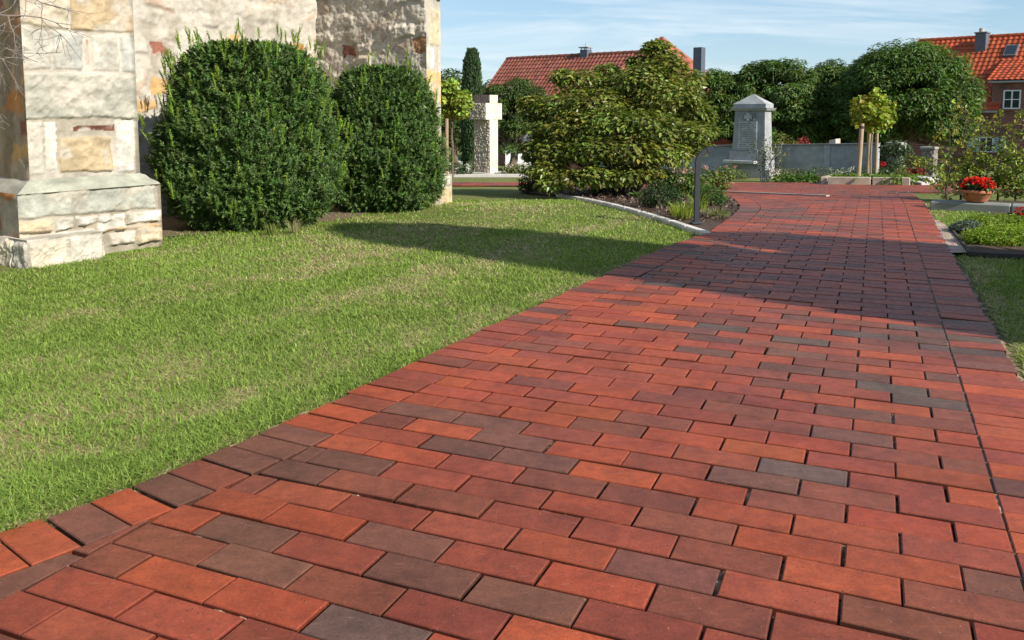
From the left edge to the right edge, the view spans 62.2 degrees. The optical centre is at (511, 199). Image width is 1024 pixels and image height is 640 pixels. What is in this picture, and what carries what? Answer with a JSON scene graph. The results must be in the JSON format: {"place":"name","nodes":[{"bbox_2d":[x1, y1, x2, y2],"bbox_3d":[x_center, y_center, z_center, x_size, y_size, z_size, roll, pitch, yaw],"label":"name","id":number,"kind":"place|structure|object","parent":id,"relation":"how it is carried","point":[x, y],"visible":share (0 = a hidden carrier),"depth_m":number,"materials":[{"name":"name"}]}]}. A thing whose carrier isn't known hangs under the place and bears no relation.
{"place":"outdoors","nodes":[
{"label":"outdoors","id":0,"kind":"place"},
{"bbox_2d":[0,182,1023,639],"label":"brick path","id":1,"kind":"structure","parent":0,"point":[612,384],"depth_m":2.29,"materials":[{"name":"red brick"}]},
{"bbox_2d":[724,191,829,196],"bbox_3d":[3.738,-0.087,12.262,0.070,0.113,1.932,-4,7,-33],"label":"drain channel","id":2,"kind":"object","parent":1,"relation":"on","point":[777,193],"visible":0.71,"depth_m":12.10,"materials":[{"name":"concrete"}]},
{"bbox_2d":[828,177,870,184],"bbox_3d":[6.863,-0.363,17.275,0.816,0.219,0.120,3,6,26],"label":"kerb stone","id":3,"kind":"object","parent":1,"relation":"on","point":[851,180],"visible":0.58,"depth_m":17.21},
{"bbox_2d":[872,177,899,184],"bbox_3d":[7.481,-0.349,16.972,0.508,0.212,0.120,3,6,27],"label":"kerb stone","id":4,"kind":"object","parent":1,"relation":"on","point":[877,180],"visible":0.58,"depth_m":16.94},
{"bbox_2d":[901,177,909,184],"bbox_3d":[7.801,-0.342,16.810,0.158,0.203,0.120,3,6,27],"label":"kerb stone","id":5,"kind":"object","parent":1,"relation":"on","point":[905,181],"visible":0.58,"depth_m":16.76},
{"bbox_2d":[913,180,929,184],"bbox_3d":[8.239,-0.334,17.354,0.179,0.100,0.900,0,6,0],"label":"step","id":6,"kind":"object","parent":1,"relation":"on","point":[920,183],"visible":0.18,"depth_m":16.95,"materials":[{"name":"concrete"}]},
{"bbox_2d":[914,175,938,183],"bbox_3d":[8.817,-0.409,18.251,0.267,0.170,0.900,0,6,0],"label":"step","id":7,"kind":"object","parent":1,"relation":"on","point":[920,177],"visible":0.2,"depth_m":17.91,"materials":[{"name":"concrete"}]},
{"bbox_2d":[935,220,966,252],"bbox_3d":[3.625,0.288,7.091,0.168,0.010,2.114,2,6,21],"label":"gravel strip","id":8,"kind":"object","parent":1,"relation":"on","point":[952,242],"visible":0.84,"depth_m":6.79,"materials":[{"name":"grey gravel"}]},
{"bbox_2d":[0,133,1023,546],"bbox_3d":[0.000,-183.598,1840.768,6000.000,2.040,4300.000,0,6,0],"label":"ground","id":9,"kind":"structure","parent":0,"point":[488,193],"depth_m":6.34,"materials":[{"name":"green plant"}]},
{"bbox_2d":[0,0,93,128],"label":"bare tree","id":10,"kind":"object","parent":9,"relation":"on","point":[23,57],"visible":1,"depth_m":4.76,"materials":[{"name":"brown plant"}]},
{"bbox_2d":[0,0,451,268],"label":"church","id":11,"kind":"structure","parent":9,"relation":"on","point":[77,182],"depth_m":6.28,"materials":[{"name":"stone"}]},
{"bbox_2d":[162,203,370,236],"bbox_3d":[-2.464,0.188,8.554,1.748,0.068,3.500,4,7,33],"label":"soil strip","id":12,"kind":"object","parent":9,"relation":"on","point":[169,222],"visible":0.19,"depth_m":7.99,"materials":[{"name":"brown soil"}]},
{"bbox_2d":[137,16,352,232],"bbox_3d":[-2.363,-0.639,7.748,1.850,1.962,1.640,0,6,0],"label":"yew bush","id":13,"kind":"object","parent":12,"relation":"on","point":[239,145],"visible":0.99,"depth_m":7.27,"materials":[{"name":"green plant"}]},
{"bbox_2d":[326,45,453,212],"bbox_3d":[-1.414,-0.717,9.122,1.556,1.846,1.476,0,6,0],"label":"yew bush","id":14,"kind":"object","parent":12,"relation":"on","point":[397,161],"visible":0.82,"depth_m":8.69,"materials":[{"name":"green plant"}]},
{"bbox_2d":[263,222,280,232],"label":"weed tuft","id":15,"kind":"object","parent":9,"relation":"on","point":[272,228],"visible":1,"depth_m":7.15,"materials":[{"name":"green plant"}]},
{"bbox_2d":[284,218,304,231],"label":"weed tuft","id":16,"kind":"object","parent":9,"relation":"on","point":[294,227],"visible":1,"depth_m":7.23,"materials":[{"name":"green plant"}]},
{"bbox_2d":[426,200,437,207],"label":"weed tuft","id":17,"kind":"object","parent":9,"relation":"on","point":[433,204],"visible":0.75,"depth_m":9.15,"materials":[{"name":"green plant"}]},
{"bbox_2d":[445,118,448,173],"bbox_3d":[-1.408,-1.001,18.291,0.086,1.491,0.080,0,6,0],"label":"tree stake","id":18,"kind":"object","parent":9,"relation":"on","point":[446,128],"visible":0.44,"depth_m":18.21,"materials":[{"name":"brown wood"}]},
{"bbox_2d":[441,77,473,181],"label":"young maple","id":19,"kind":"object","parent":9,"relation":"on","point":[456,104],"visible":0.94,"depth_m":18.59,"materials":[{"name":"green plant"}]},
{"bbox_2d":[443,161,472,173],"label":"rose bush","id":20,"kind":"object","parent":9,"relation":"on","point":[461,170],"visible":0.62,"depth_m":25.81,"materials":[{"name":"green plant"}]},
{"bbox_2d":[441,68,483,169],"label":"broad tree","id":21,"kind":"object","parent":9,"relation":"on","point":[456,133],"visible":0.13,"depth_m":42.94,"materials":[{"name":"green plant"}]},
{"bbox_2d":[465,161,473,171],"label":"pale bush","id":22,"kind":"object","parent":9,"relation":"on","point":[472,166],"visible":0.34,"depth_m":28.45,"materials":[{"name":"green plant"}]},
{"bbox_2d":[460,47,483,170],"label":"columnar cypress","id":23,"kind":"object","parent":9,"relation":"on","point":[471,78],"visible":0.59,"depth_m":29.46,"materials":[{"name":"green plant"}]},
{"bbox_2d":[458,79,490,146],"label":"broad tree","id":24,"kind":"object","parent":9,"relation":"on","point":[484,84],"depth_m":57.11,"materials":[{"name":"green plant"}]},
{"bbox_2d":[467,95,503,173],"bbox_3d":[-0.836,-2.022,26.832,1.100,2.553,1.000,4,7,34],"label":"stone cross","id":25,"kind":"object","parent":9,"relation":"on","point":[485,114],"visible":0.99,"depth_m":26.62,"materials":[{"name":"white stone"}]},
{"bbox_2d":[454,174,528,177],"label":"stone kerb","id":26,"kind":"structure","parent":9,"relation":"on","point":[487,175],"depth_m":25.72,"materials":[{"name":"stone"}]},
{"bbox_2d":[499,161,531,173],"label":"rose bush","id":27,"kind":"object","parent":9,"relation":"on","point":[510,169],"visible":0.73,"depth_m":26.20,"materials":[{"name":"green plant"}]},
{"bbox_2d":[483,77,549,170],"bbox_3d":[0.079,-3.058,35.735,3.893,4.252,3.708,0,6,0],"label":"globe tree","id":28,"kind":"object","parent":9,"relation":"on","point":[510,125],"visible":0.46,"depth_m":34.84,"materials":[{"name":"green plant"}]},
{"bbox_2d":[504,133,531,168],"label":"white shed","id":29,"kind":"structure","parent":9,"relation":"on","point":[507,158],"depth_m":43.92,"materials":[{"name":"wood"}]},
{"bbox_2d":[484,36,726,168],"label":"long roofed house","id":30,"kind":"structure","parent":9,"relation":"on","point":[537,69],"depth_m":50.76,"materials":[{"name":"tile"}]},
{"bbox_2d":[522,185,738,230],"bbox_3d":[1.655,0.019,11.692,3.096,0.385,9.137,0,6,0],"label":"mulch bed","id":31,"kind":"object","parent":9,"relation":"on","point":[708,224],"visible":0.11,"depth_m":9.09,"materials":[{"name":"brown wood"}]},
{"bbox_2d":[516,164,540,193],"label":"dark bush","id":32,"kind":"object","parent":31,"relation":"on","point":[530,183],"visible":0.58,"depth_m":13.15,"materials":[{"name":"green plant"}]},
{"bbox_2d":[589,187,601,193],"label":"seedling","id":33,"kind":"object","parent":31,"relation":"on","point":[593,190],"visible":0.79,"depth_m":12.04,"materials":[{"name":"green plant"}]},
{"bbox_2d":[514,38,723,195],"bbox_3d":[1.521,-1.158,12.215,3.012,2.333,3.003,0,6,0],"label":"magnolia bush","id":34,"kind":"object","parent":31,"relation":"on","point":[615,121],"visible":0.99,"depth_m":11.57,"materials":[{"name":"green plant"}]},
{"bbox_2d":[628,190,642,197],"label":"seedling","id":35,"kind":"object","parent":31,"relation":"on","point":[634,194],"visible":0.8,"depth_m":10.64,"materials":[{"name":"green plant"}]},
{"bbox_2d":[635,179,683,207],"bbox_3d":[1.608,-0.044,9.176,0.539,0.357,0.353,0,6,0],"label":"box bush","id":36,"kind":"object","parent":31,"relation":"on","point":[655,197],"visible":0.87,"depth_m":9.13,"materials":[{"name":"green plant"}]},
{"bbox_2d":[663,199,693,218],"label":"sedge tuft","id":37,"kind":"object","parent":31,"relation":"on","point":[682,212],"visible":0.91,"depth_m":8.10,"materials":[{"name":"green plant"}]},
{"bbox_2d":[648,164,714,197],"bbox_3d":[2.263,-0.238,11.516,0.908,0.502,0.664,5,8,41],"label":"hydrangea","id":38,"kind":"object","parent":31,"relation":"on","point":[685,184],"visible":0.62,"depth_m":11.38,"materials":[{"name":"green plant"}]},
{"bbox_2d":[684,192,712,211],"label":"sedge tuft","id":39,"kind":"object","parent":31,"relation":"on","point":[701,204],"visible":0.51,"depth_m":8.65,"materials":[{"name":"green plant"}]},
{"bbox_2d":[690,146,713,223],"bbox_3d":[1.739,-0.113,7.760,0.196,0.757,0.080,-1,6,-8],"label":"bollard light","id":40,"kind":"object","parent":31,"relation":"on","point":[703,152],"visible":0.97,"depth_m":7.74,"materials":[{"name":"paint"}]},
{"bbox_2d":[693,183,729,205],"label":"herb bush","id":41,"kind":"object","parent":31,"relation":"on","point":[714,199],"visible":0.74,"depth_m":9.46,"materials":[{"name":"green plant"}]},
{"bbox_2d":[702,207,734,217],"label":"sedge tuft","id":42,"kind":"object","parent":31,"relation":"on","point":[715,212],"visible":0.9,"depth_m":8.26,"materials":[{"name":"green plant"}]},
{"bbox_2d":[556,194,709,234],"bbox_3d":[1.123,0.127,9.530,0.135,0.207,4.931,-1,6,-11],"label":"stone edging","id":43,"kind":"object","parent":9,"relation":"on","point":[681,225],"visible":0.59,"depth_m":8.48,"materials":[{"name":"grey stone"}]},
{"bbox_2d":[664,68,748,144],"bbox_3d":[7.765,-2.987,33.313,3.913,4.300,3.418,0,6,0],"label":"globe tree","id":44,"kind":"object","parent":9,"relation":"on","point":[718,81],"visible":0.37,"depth_m":32.15,"materials":[{"name":"green plant"}]},
{"bbox_2d":[703,164,740,190],"bbox_3d":[3.255,-0.314,13.200,0.594,0.490,0.354,0,6,0],"label":"rose bush","id":45,"kind":"object","parent":9,"relation":"on","point":[719,180],"visible":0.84,"depth_m":13.16,"materials":[{"name":"green plant"}]},
{"bbox_2d":[712,133,731,144],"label":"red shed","id":46,"kind":"structure","parent":9,"relation":"on","point":[723,141],"depth_m":36.84,"materials":[{"name":"wood"}]},
{"bbox_2d":[591,143,880,177],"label":"memorial wall","id":47,"kind":"structure","parent":9,"relation":"on","point":[838,156],"depth_m":25.50,"materials":[{"name":"stone"}]},
{"bbox_2d":[732,170,750,179],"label":"shrub","id":48,"kind":"object","parent":9,"relation":"on","point":[743,176],"visible":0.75,"depth_m":23.07,"materials":[{"name":"green plant"}]},
{"bbox_2d":[722,94,779,177],"bbox_3d":[7.209,-1.812,25.604,1.560,2.728,0.890,5,8,43],"label":"memorial stone","id":49,"kind":"object","parent":9,"relation":"on","point":[752,120],"visible":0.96,"depth_m":25.41,"materials":[{"name":"grey stone"}]},
{"bbox_2d":[746,132,792,181],"bbox_3d":[6.293,-1.059,20.897,1.118,1.284,0.740,0,6,0],"label":"rose shrub","id":50,"kind":"object","parent":9,"relation":"on","point":[764,174],"visible":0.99,"depth_m":20.86,"materials":[{"name":"white plant"}]},
{"bbox_2d":[719,57,834,143],"bbox_3d":[10.159,-3.133,32.718,4.433,4.678,4.110,0,6,0],"label":"globe tree","id":51,"kind":"object","parent":9,"relation":"on","point":[797,98],"visible":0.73,"depth_m":31.72,"materials":[{"name":"green plant"}]},
{"bbox_2d":[771,173,792,181],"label":"lily clump","id":52,"kind":"object","parent":9,"relation":"on","point":[776,177],"visible":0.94,"depth_m":19.80,"materials":[{"name":"green plant"}]},
{"bbox_2d":[772,166,799,178],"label":"shrub","id":53,"kind":"object","parent":9,"relation":"on","point":[785,170],"visible":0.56,"depth_m":23.07,"materials":[{"name":"green plant"}]},
{"bbox_2d":[784,172,800,181],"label":"lily clump","id":54,"kind":"object","parent":9,"relation":"on","point":[793,178],"visible":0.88,"depth_m":19.80,"materials":[{"name":"green plant"}]},
{"bbox_2d":[790,169,814,177],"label":"shrub","id":55,"kind":"object","parent":9,"relation":"on","point":[797,171],"visible":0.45,"depth_m":23.09,"materials":[{"name":"green plant"}]},
{"bbox_2d":[797,136,810,143],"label":"red leaved bush","id":56,"kind":"object","parent":9,"relation":"on","point":[800,140],"visible":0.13,"depth_m":30.31,"materials":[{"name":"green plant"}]},
{"bbox_2d":[797,172,813,182],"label":"lily clump","id":57,"kind":"object","parent":9,"relation":"on","point":[803,179],"visible":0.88,"depth_m":19.77,"materials":[{"name":"green plant"}]},
{"bbox_2d":[807,171,820,182],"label":"lily clump","id":58,"kind":"object","parent":9,"relation":"on","point":[814,177],"visible":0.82,"depth_m":19.80,"materials":[{"name":"green plant"}]},
{"bbox_2d":[802,167,829,179],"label":"shrub","id":59,"kind":"object","parent":9,"relation":"on","point":[818,170],"visible":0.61,"depth_m":23.11,"materials":[{"name":"green plant"}]},
{"bbox_2d":[820,174,831,183],"bbox_3d":[7.405,-0.473,19.730,0.120,0.445,4.908,3,6,24],"label":"kerb stone","id":60,"kind":"object","parent":9,"relation":"on","point":[824,180],"visible":0.3,"depth_m":17.49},
{"bbox_2d":[806,58,856,142],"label":"globe tree","id":61,"kind":"object","parent":9,"relation":"on","point":[830,71],"visible":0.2,"depth_m":33.43,"materials":[{"name":"green plant"}]},
{"bbox_2d":[829,139,839,142],"bbox_3d":[11.161,-1.388,29.409,0.340,1.450,0.480,5,8,43],"label":"gravestone","id":62,"kind":"object","parent":9,"relation":"on","point":[835,141],"visible":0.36,"depth_m":29.22,"materials":[{"name":"stone"}]},
{"bbox_2d":[825,166,853,174],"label":"white flowers","id":63,"kind":"object","parent":9,"relation":"on","point":[840,170],"visible":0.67,"depth_m":22.35,"materials":[{"name":"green plant"}]},
{"bbox_2d":[824,131,887,161],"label":"broad tree","id":64,"kind":"object","parent":9,"relation":"on","point":[882,142],"visible":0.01,"depth_m":50.57,"materials":[{"name":"green plant"}]},
{"bbox_2d":[878,140,913,174],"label":"ivy pillar","id":65,"kind":"structure","parent":9,"relation":"on","point":[895,153],"depth_m":23.26,"materials":[{"name":"plant"}]},
{"bbox_2d":[826,37,991,164],"bbox_3d":[14.288,-3.273,30.691,5.606,5.129,5.220,0,6,0],"label":"globe tree","id":66,"kind":"object","parent":9,"relation":"on","point":[924,84],"visible":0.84,"depth_m":29.30,"materials":[{"name":"green plant"}]},
{"bbox_2d":[899,153,928,175],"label":"box hedge","id":67,"kind":"object","parent":9,"relation":"on","point":[912,165],"visible":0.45,"depth_m":21.86,"materials":[{"name":"green plant"}]},
{"bbox_2d":[920,146,938,177],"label":"gate pillar","id":68,"kind":"structure","parent":9,"relation":"on","point":[929,152],"depth_m":21.97,"materials":[{"name":"stone"}]},
{"bbox_2d":[910,99,1005,199],"bbox_3d":[5.558,-0.577,10.539,1.145,1.347,0.680,0,6,0],"label":"hornbeam","id":69,"kind":"object","parent":9,"relation":"on","point":[966,155],"visible":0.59,"depth_m":10.48,"materials":[{"name":"green plant"}]},
{"bbox_2d":[938,152,983,178],"bbox_3d":[11.714,-0.836,22.228,1.143,0.833,0.030,4,7,32],"label":"iron railing","id":70,"kind":"object","parent":9,"relation":"on","point":[959,155],"visible":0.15,"depth_m":22.25,"materials":[{"name":"metal"}]},
{"bbox_2d":[907,28,1023,170],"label":"brick house","id":71,"kind":"structure","parent":9,"relation":"on","point":[998,66],"depth_m":42.43,"materials":[{"name":"brick"}]},
{"bbox_2d":[969,137,1005,153],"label":"window","id":72,"kind":"structure","parent":71,"relation":"in","point":[979,139],"depth_m":41.70,"materials":[{"name":"grey glass"}]},
{"bbox_2d":[1001,90,1020,110],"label":"window","id":73,"kind":"structure","parent":71,"relation":"in","point":[1011,98],"depth_m":40.82,"materials":[{"name":"white paint"}]},
{"bbox_2d":[932,115,1010,197],"bbox_3d":[5.819,-0.487,10.648,0.801,1.159,0.852,-5,8,-42],"label":"hornbeam","id":74,"kind":"object","parent":9,"relation":"on","point":[968,164],"visible":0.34,"depth_m":10.59,"materials":[{"name":"green plant"}]},
{"bbox_2d":[930,199,1023,212],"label":"garden kerb","id":75,"kind":"structure","parent":9,"relation":"on","point":[965,206],"depth_m":8.88,"materials":[{"name":"concrete"}]},
{"bbox_2d":[960,189,993,201],"bbox_3d":[4.902,-0.045,8.948,0.316,0.123,0.316,0,6,0],"label":"flower pot","id":76,"kind":"object","parent":75,"relation":"on","point":[974,196],"visible":0.89,"depth_m":8.85,"materials":[{"name":"ceramic"}]},
{"bbox_2d":[957,176,996,197],"bbox_3d":[4.909,-0.138,8.948,0.365,0.226,0.345,5,8,43],"label":"begonia","id":77,"kind":"object","parent":76,"relation":"in","point":[975,183],"visible":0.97,"depth_m":8.86,"materials":[{"name":"red plant"}]},
{"bbox_2d":[949,199,1023,203],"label":"hedge bed","id":78,"kind":"object","parent":9,"relation":"on","point":[1011,202],"visible":0.18,"depth_m":10.00,"materials":[{"name":"brown soil"}]},
{"bbox_2d":[913,127,985,199],"bbox_3d":[5.271,-0.381,10.214,0.887,0.986,0.617,0,6,0],"label":"hornbeam","id":79,"kind":"object","parent":78,"relation":"on","point":[954,176],"visible":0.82,"depth_m":10.19,"materials":[{"name":"green plant"}]},
{"bbox_2d":[951,229,1023,259],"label":"bed edging","id":80,"kind":"object","parent":9,"relation":"on","point":[969,252],"visible":0.74,"depth_m":6.04,"materials":[{"name":"grey stone"}]},
{"bbox_2d":[955,109,1023,200],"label":"hornbeam","id":81,"kind":"object","parent":9,"relation":"on","point":[1001,180],"visible":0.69,"depth_m":10.37,"materials":[{"name":"green plant"}]},
{"bbox_2d":[960,212,1023,254],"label":"garden bed","id":82,"kind":"object","parent":9,"relation":"on","point":[1017,249],"visible":0.26,"depth_m":6.35,"materials":[{"name":"green plant"}]},
{"bbox_2d":[948,219,983,233],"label":"juniper","id":83,"kind":"object","parent":82,"relation":"on","point":[959,227],"visible":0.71,"depth_m":7.22,"materials":[{"name":"green plant"}]},
{"bbox_2d":[958,221,1023,246],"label":"heath mound","id":84,"kind":"object","parent":82,"relation":"on","point":[1009,234],"visible":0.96,"depth_m":6.52,"materials":[{"name":"green plant"}]},
{"bbox_2d":[964,212,1023,227],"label":"heath mound","id":85,"kind":"object","parent":82,"relation":"on","point":[989,219],"visible":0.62,"depth_m":7.46,"materials":[{"name":"green plant"}]},
{"bbox_2d":[1007,206,1023,223],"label":"red flowers","id":86,"kind":"object","parent":82,"relation":"on","point":[1020,212],"visible":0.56,"depth_m":7.61,"materials":[{"name":"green plant"}]},
{"bbox_2d":[989,108,1023,200],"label":"hornbeam","id":87,"kind":"object","parent":9,"relation":"on","point":[1017,170],"visible":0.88,"depth_m":10.14,"materials":[{"name":"green plant"}]},
{"bbox_2d":[994,135,1023,198],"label":"hornbeam","id":88,"kind":"object","parent":9,"relation":"on","point":[1016,181],"visible":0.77,"depth_m":10.10,"materials":[{"name":"green plant"}]},
{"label":"sapling bed","id":89,"kind":"structure","parent":9,"relation":"on","visible":0},
{"bbox_2d":[856,124,864,176],"bbox_3d":[7.173,-0.818,17.506,0.136,1.498,0.105,0,6,0],"label":"tree stake","id":90,"kind":"object","parent":89,"relation":"on","point":[860,147],"visible":0.84,"depth_m":17.45,"materials":[{"name":"brown wood"}]},
{"bbox_2d":[866,130,870,173],"bbox_3d":[8.190,-0.920,19.506,0.105,1.517,0.105,0,6,0],"label":"tree stake","id":91,"kind":"object","parent":89,"relation":"on","point":[868,151],"visible":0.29,"depth_m":19.45,"materials":[{"name":"brown wood"}]},
{"bbox_2d":[849,87,897,175],"bbox_3d":[8.097,-1.408,19.092,1.039,2.230,1.024,2,6,22],"label":"maple sapling","id":92,"kind":"object","parent":89,"relation":"on","point":[872,115],"visible":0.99,"depth_m":18.89,"materials":[{"name":"green plant"}]},
{"bbox_2d":[827,172,923,184],"bbox_3d":[7.785,-0.434,18.213,2.064,0.429,3.038,3,6,24],"label":"ground cover","id":93,"kind":"object","parent":89,"relation":"on","point":[899,176],"visible":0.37,"depth_m":17.38,"materials":[{"name":"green plant"}]},
{"bbox_2d":[874,130,878,174],"bbox_3d":[8.630,-0.934,20.107,0.086,1.490,0.078,0,6,0],"label":"tree stake","id":94,"kind":"object","parent":89,"relation":"on","point":[876,154],"visible":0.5,"depth_m":20.07,"materials":[{"name":"brown wood"}]},
{"bbox_2d":[852,165,903,174],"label":"dark hedge","id":95,"kind":"object","parent":89,"relation":"on","point":[882,170],"visible":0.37,"depth_m":20.47,"materials":[{"name":"green plant"}]},
{"bbox_2d":[893,166,909,175],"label":"spirea bush","id":96,"kind":"object","parent":89,"relation":"on","point":[898,171],"visible":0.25,"depth_m":18.08,"materials":[{"name":"green plant"}]},
{"bbox_2d":[905,167,925,174],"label":"dark red flowers","id":97,"kind":"object","parent":89,"relation":"on","point":[917,171],"visible":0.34,"depth_m":19.47,"materials":[{"name":"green plant"}]},
{"bbox_2d":[440,0,1023,89],"label":"sky","id":98,"kind":"structure","parent":0,"point":[734,34],"materials":[{"name":"blue"}]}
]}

